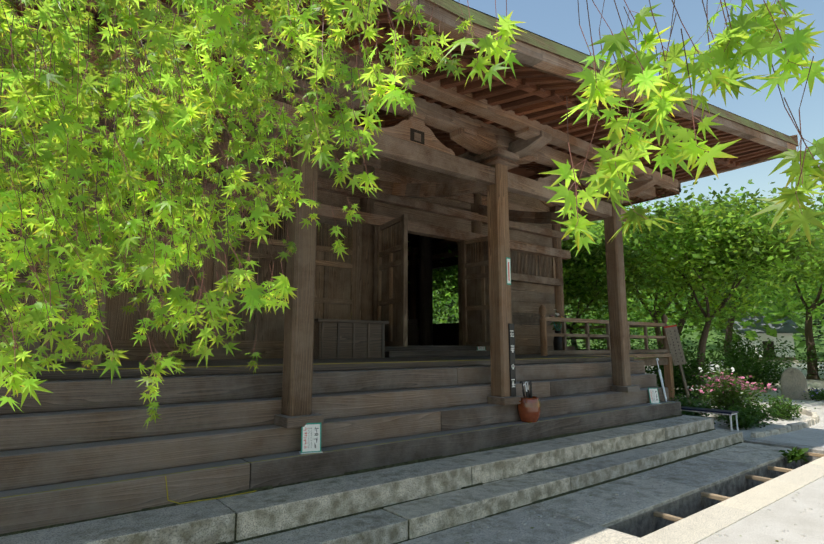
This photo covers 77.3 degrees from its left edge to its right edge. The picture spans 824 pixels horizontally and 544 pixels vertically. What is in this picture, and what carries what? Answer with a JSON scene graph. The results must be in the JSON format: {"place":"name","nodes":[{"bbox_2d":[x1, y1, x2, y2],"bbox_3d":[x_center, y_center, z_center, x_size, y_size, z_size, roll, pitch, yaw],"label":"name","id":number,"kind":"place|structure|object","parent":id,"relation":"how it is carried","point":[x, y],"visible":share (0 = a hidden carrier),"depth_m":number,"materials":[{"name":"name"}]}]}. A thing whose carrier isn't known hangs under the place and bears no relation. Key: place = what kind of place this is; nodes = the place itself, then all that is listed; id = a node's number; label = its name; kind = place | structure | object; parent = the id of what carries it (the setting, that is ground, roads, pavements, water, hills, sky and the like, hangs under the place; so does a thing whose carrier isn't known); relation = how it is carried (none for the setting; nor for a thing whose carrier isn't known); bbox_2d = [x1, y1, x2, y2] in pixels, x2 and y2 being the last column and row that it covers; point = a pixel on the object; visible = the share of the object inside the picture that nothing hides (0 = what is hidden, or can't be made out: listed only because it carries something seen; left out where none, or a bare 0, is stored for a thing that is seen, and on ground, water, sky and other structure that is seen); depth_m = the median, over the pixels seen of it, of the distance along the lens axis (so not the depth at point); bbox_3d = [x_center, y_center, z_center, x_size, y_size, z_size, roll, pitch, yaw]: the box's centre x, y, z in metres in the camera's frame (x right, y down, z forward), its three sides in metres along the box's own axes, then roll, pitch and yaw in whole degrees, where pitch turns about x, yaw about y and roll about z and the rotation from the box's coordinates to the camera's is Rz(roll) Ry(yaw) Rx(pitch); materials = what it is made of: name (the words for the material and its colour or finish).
{"place":"outdoors","nodes":[
{"label":"outdoors","id":0,"kind":"place"},
{"bbox_2d":[0,54,574,361],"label":"temple wall","id":1,"kind":"structure","parent":0,"point":[366,278],"depth_m":10.03,"materials":[{"name":"brown wood"}]},
{"bbox_2d":[0,0,823,426],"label":"maple","id":2,"kind":"object","parent":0,"point":[762,40],"depth_m":1.31,"materials":[{"name":"green plant"}]},
{"bbox_2d":[552,316,570,354],"bbox_3d":[3.615,1.485,12.738,0.434,1.100,0.400,6,-10,-38],"label":"veranda flower vase","id":3,"kind":"object","parent":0,"point":[557,343],"visible":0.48,"depth_m":12.61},
{"bbox_2d":[550,309,567,330],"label":"flowers","id":4,"kind":"object","parent":3,"relation":"in","point":[557,323],"depth_m":12.76,"materials":[{"name":"plant"}]},
{"bbox_2d":[433,281,823,361],"bbox_3d":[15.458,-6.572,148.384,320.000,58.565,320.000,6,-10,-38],"label":"hedge","id":5,"kind":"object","parent":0,"point":[818,342],"depth_m":82.88,"materials":[{"name":"green plant"}]},
{"bbox_2d":[435,274,453,318],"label":"tree","id":6,"kind":"object","parent":5,"relation":"on","point":[444,301],"depth_m":105.23,"materials":[{"name":"green plant"}]},
{"bbox_2d":[433,190,823,347],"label":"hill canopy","id":7,"kind":"object","parent":5,"relation":"on","point":[781,309],"visible":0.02,"depth_m":51.46,"materials":[{"name":"green plant"}]},
{"bbox_2d":[408,220,625,305],"bbox_3d":[3.408,0.700,22.181,10.594,8.690,12.158,6,-10,-38],"label":"maple tree","id":8,"kind":"object","parent":7,"relation":"on","point":[449,270],"depth_m":20.72,"materials":[{"name":"green plant"}]},
{"bbox_2d":[432,226,724,348],"bbox_3d":[5.444,1.354,17.666,10.105,6.116,9.554,6,-10,-38],"label":"maple tree","id":9,"kind":"object","parent":7,"relation":"on","point":[581,275],"depth_m":15.84,"materials":[{"name":"green plant"}]},
{"bbox_2d":[566,296,657,373],"bbox_3d":[10.187,2.835,24.913,8.028,5.143,5.342,6,-10,-38],"label":"shrub","id":10,"kind":"object","parent":7,"relation":"on","point":[604,333],"depth_m":23.92,"materials":[{"name":"green plant"}]},
{"bbox_2d":[561,186,819,380],"bbox_3d":[11.316,0.899,22.748,12.099,8.455,11.363,6,-10,-38],"label":"maple tree","id":11,"kind":"object","parent":7,"relation":"on","point":[601,228],"depth_m":21.77,"materials":[{"name":"green plant"}]},
{"bbox_2d":[585,172,823,400],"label":"maple tree","id":12,"kind":"object","parent":7,"relation":"on","point":[723,225],"depth_m":15.88,"materials":[{"name":"green plant"}]},
{"bbox_2d":[627,178,823,354],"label":"maple tree","id":13,"kind":"object","parent":7,"relation":"on","point":[747,193],"depth_m":35.06,"materials":[{"name":"green plant"}]},
{"bbox_2d":[631,181,823,336],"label":"maple tree","id":14,"kind":"object","parent":7,"relation":"on","point":[769,278],"depth_m":26.71,"materials":[{"name":"green plant"}]},
{"bbox_2d":[706,325,811,381],"bbox_3d":[16.062,3.923,24.627,6.900,2.816,4.408,6,-10,-38],"label":"shrub","id":15,"kind":"object","parent":7,"relation":"on","point":[726,348],"depth_m":25.08,"materials":[{"name":"green plant"}]},
{"bbox_2d":[724,185,823,310],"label":"maple tree","id":16,"kind":"object","parent":7,"relation":"on","point":[816,272],"depth_m":21.18,"materials":[{"name":"green plant"}]},
{"bbox_2d":[743,195,823,379],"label":"maple tree","id":17,"kind":"object","parent":7,"relation":"on","point":[802,304],"depth_m":27.43,"materials":[{"name":"green plant"}]},
{"bbox_2d":[786,342,823,379],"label":"shrub","id":18,"kind":"object","parent":7,"relation":"on","point":[822,361],"depth_m":26.64,"materials":[{"name":"green plant"}]},
{"bbox_2d":[800,270,823,341],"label":"tree","id":19,"kind":"object","parent":5,"relation":"on","point":[819,322],"depth_m":66.76,"materials":[{"name":"green plant"}]},
{"bbox_2d":[454,0,823,215],"label":"sky","id":20,"kind":"structure","parent":0,"point":[555,20],"materials":[{"name":"blue"}]},
{"bbox_2d":[646,361,823,543],"bbox_3d":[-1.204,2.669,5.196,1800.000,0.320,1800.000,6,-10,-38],"label":"ground","id":21,"kind":"structure","parent":0,"point":[781,515],"depth_m":5.65,"materials":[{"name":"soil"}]},
{"bbox_2d":[0,414,823,543],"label":"stone steps","id":22,"kind":"structure","parent":21,"relation":"on","point":[441,499],"depth_m":5.28,"materials":[{"name":"stone"}]},
{"bbox_2d":[0,354,680,533],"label":"wooden stairs","id":23,"kind":"structure","parent":22,"relation":"on","point":[77,428],"depth_m":5.09,"materials":[{"name":"brown wood"}]},
{"bbox_2d":[0,278,388,364],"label":"porch barrier boxes","id":24,"kind":"object","parent":23,"relation":"on","point":[344,339],"visible":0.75,"depth_m":8.38,"materials":[{"name":"brown wood"}]},
{"bbox_2d":[299,423,322,453],"bbox_3d":[-1.013,1.665,5.175,0.220,0.283,0.110,3,-9,-18],"label":"notice card","id":25,"kind":"object","parent":23,"relation":"on","point":[310,437],"visible":1,"depth_m":5.16,"materials":[{"name":"white paper"}]},
{"bbox_2d":[1,356,672,503],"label":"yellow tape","id":26,"kind":"object","parent":23,"relation":"attached to","point":[284,457],"visible":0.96,"depth_m":4.91,"materials":[{"name":"yellow"}]},
{"bbox_2d":[0,0,678,428],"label":"wooden post frame","id":27,"kind":"object","parent":23,"relation":"on","point":[412,138],"visible":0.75,"depth_m":7.21,"materials":[{"name":"brown wood"}]},
{"bbox_2d":[18,0,796,187],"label":"porch roof","id":28,"kind":"structure","parent":27,"relation":"on","point":[531,94],"depth_m":6.31,"materials":[{"name":"brown wood"}]},
{"bbox_2d":[506,257,515,396],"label":"signs on post","id":29,"kind":"object","parent":27,"relation":"attached to","point":[512,369],"visible":0.98,"depth_m":7.32,"materials":[{"name":"black paint"}]},
{"bbox_2d":[304,0,798,146],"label":"roof","id":30,"kind":"structure","parent":27,"relation":"on","point":[486,21],"depth_m":4.77,"materials":[{"name":"brown wood"}]},
{"bbox_2d":[517,381,540,422],"bbox_3d":[1.651,1.829,7.287,0.330,0.557,0.330,-2,-8,12],"label":"terracotta pot","id":31,"kind":"object","parent":23,"relation":"on","point":[529,408],"visible":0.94,"depth_m":7.16,"materials":[{"name":"brown ceramic"}]},
{"bbox_2d":[648,388,661,403],"bbox_3d":[4.464,2.285,9.509,0.220,0.283,0.110,2,-8,-13],"label":"notice card","id":32,"kind":"object","parent":23,"relation":"on","point":[653,395],"visible":1,"depth_m":9.50,"materials":[{"name":"white paper"}]},
{"bbox_2d":[656,358,666,401],"bbox_3d":[4.823,2.083,9.974,0.073,0.817,0.304,-1,-8,7],"label":"leaning pole","id":33,"kind":"object","parent":23,"relation":"on","point":[661,380],"visible":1,"depth_m":9.92,"materials":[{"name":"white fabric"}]},
{"bbox_2d":[408,224,564,345],"bbox_3d":[-7.015,0.211,15.729,16.065,4.570,16.165,6,-10,-38],"label":"dark interior","id":34,"kind":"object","parent":22,"relation":"on","point":[425,261],"depth_m":17.41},
{"bbox_2d":[5,1,680,209],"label":"roof","id":35,"kind":"structure","parent":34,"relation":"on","point":[660,192],"depth_m":13.08,"materials":[{"name":"brown wood"}]},
{"bbox_2d":[477,346,484,350],"bbox_3d":[1.544,1.649,11.546,0.220,0.219,0.110,3,-9,-18],"label":"door notice","id":36,"kind":"object","parent":34,"relation":"attached to","point":[480,348],"depth_m":11.51,"materials":[{"name":"white"}]},
{"bbox_2d":[681,406,738,430],"bbox_3d":[5.729,2.983,10.284,0.340,0.500,1.340,6,-10,-38],"label":"bench","id":37,"kind":"object","parent":22,"relation":"on","point":[730,413],"visible":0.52,"depth_m":10.00,"materials":[{"name":"blue"}]},
{"bbox_2d":[653,452,823,521],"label":"drain crossbars","id":38,"kind":"object","parent":22,"relation":"on","point":[703,494],"visible":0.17,"depth_m":6.21,"materials":[{"name":"brown wood"}]},
{"bbox_2d":[414,266,457,328],"bbox_3d":[0.788,2.023,20.611,7.120,5.438,5.662,6,-10,-38],"label":"tree","id":39,"kind":"object","parent":21,"relation":"on","point":[445,313],"depth_m":20.48,"materials":[{"name":"green plant"}]},
{"bbox_2d":[444,193,720,289],"bbox_3d":[6.388,-0.690,28.433,13.877,7.568,14.664,-1,-8,6],"label":"maple tree","id":40,"kind":"object","parent":21,"relation":"on","point":[719,195],"depth_m":24.97,"materials":[{"name":"green plant"}]},
{"bbox_2d":[567,328,606,349],"bbox_3d":[5.022,2.776,16.187,3.470,2.724,3.674,20,-21,-67],"label":"shrub","id":41,"kind":"object","parent":21,"relation":"on","point":[572,341],"visible":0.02,"depth_m":15.30,"materials":[{"name":"green plant"}]},
{"bbox_2d":[523,304,674,400],"bbox_3d":[-0.193,3.239,19.664,5.886,2.650,17.475,6,-10,-38],"label":"veranda railing","id":42,"kind":"object","parent":21,"relation":"on","point":[646,355],"visible":0.42,"depth_m":13.41,"materials":[{"name":"brown wood"}]},
{"bbox_2d":[564,201,650,317],"bbox_3d":[9.148,0.748,36.442,18.612,12.633,18.138,6,-10,-38],"label":"maple tree","id":43,"kind":"object","parent":21,"relation":"on","point":[602,221],"depth_m":32.48,"materials":[{"name":"green plant"}]},
{"bbox_2d":[422,446,821,543],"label":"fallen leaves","id":44,"kind":"object","parent":21,"relation":"on","point":[622,493],"visible":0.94,"depth_m":5.29,"materials":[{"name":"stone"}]},
{"bbox_2d":[664,325,688,399],"bbox_3d":[7.483,2.699,14.407,0.664,2.438,0.184,0,-8,1],"label":"wooden signboard","id":45,"kind":"object","parent":21,"relation":"on","point":[675,345],"visible":1,"depth_m":14.48,"materials":[{"name":"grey wood"}]},
{"bbox_2d":[645,333,730,392],"bbox_3d":[9.980,3.373,19.067,4.050,2.329,3.907,6,-10,-38],"label":"shrub","id":46,"kind":"object","parent":21,"relation":"on","point":[651,368],"depth_m":19.11,"materials":[{"name":"green plant"}]},
{"bbox_2d":[645,341,738,399],"bbox_3d":[8.820,3.082,16.467,3.500,2.175,3.120,6,-10,-38],"label":"shrub","id":47,"kind":"object","parent":21,"relation":"on","point":[691,373],"depth_m":16.03,"materials":[{"name":"green plant"}]},
{"bbox_2d":[669,390,721,424],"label":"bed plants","id":48,"kind":"object","parent":21,"relation":"on","point":[686,402],"depth_m":11.44,"materials":[{"name":"green plant"}]},
{"bbox_2d":[687,356,744,408],"bbox_3d":[8.472,3.091,14.296,1.489,1.534,1.646,6,-10,-38],"label":"white flower bush","id":49,"kind":"object","parent":21,"relation":"on","point":[704,396],"depth_m":14.23,"materials":[{"name":"plant"}]},
{"bbox_2d":[687,363,783,418],"bbox_3d":[7.737,2.929,12.680,2.412,1.399,2.190,6,-10,-38],"label":"azalea bush","id":50,"kind":"object","parent":21,"relation":"on","point":[718,392],"depth_m":12.29,"materials":[{"name":"plant"}]},
{"bbox_2d":[707,402,778,429],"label":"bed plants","id":51,"kind":"object","parent":21,"relation":"on","point":[751,417],"depth_m":11.09,"materials":[{"name":"green plant"}]},
{"bbox_2d":[705,341,811,392],"bbox_3d":[13.698,3.753,20.554,6.156,2.001,3.337,6,-10,-38],"label":"shrub","id":52,"kind":"object","parent":21,"relation":"on","point":[761,374],"depth_m":20.25,"materials":[{"name":"green plant"}]},
{"bbox_2d":[722,316,806,362],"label":"white storehouse","id":53,"kind":"structure","parent":21,"relation":"on","point":[787,331],"depth_m":52.32,"materials":[{"name":"stone"}]},
{"bbox_2d":[750,394,815,419],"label":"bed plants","id":54,"kind":"object","parent":21,"relation":"on","point":[784,409],"depth_m":12.41,"materials":[{"name":"green plant"}]},
{"bbox_2d":[750,408,819,437],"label":"bed edging stones","id":55,"kind":"object","parent":21,"relation":"on","point":[805,423],"visible":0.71,"depth_m":10.72,"materials":[{"name":"stone"}]},
{"bbox_2d":[778,447,808,463],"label":"gutter fern leaves","id":56,"kind":"object","parent":21,"relation":"on","point":[796,456],"visible":1,"depth_m":7.84,"materials":[{"name":"green plant"}]},
{"bbox_2d":[781,367,809,399],"bbox_3d":[12.620,3.690,17.026,0.761,1.050,0.400,-6,-10,36],"label":"stone monument","id":57,"kind":"object","parent":21,"relation":"on","point":[794,380],"visible":0.79,"depth_m":16.86,"materials":[{"name":"grey stone"}]},
{"bbox_2d":[793,386,823,400],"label":"flowering plant","id":58,"kind":"object","parent":21,"relation":"on","point":[820,394],"depth_m":16.68,"materials":[{"name":"green plant"}]}
]}

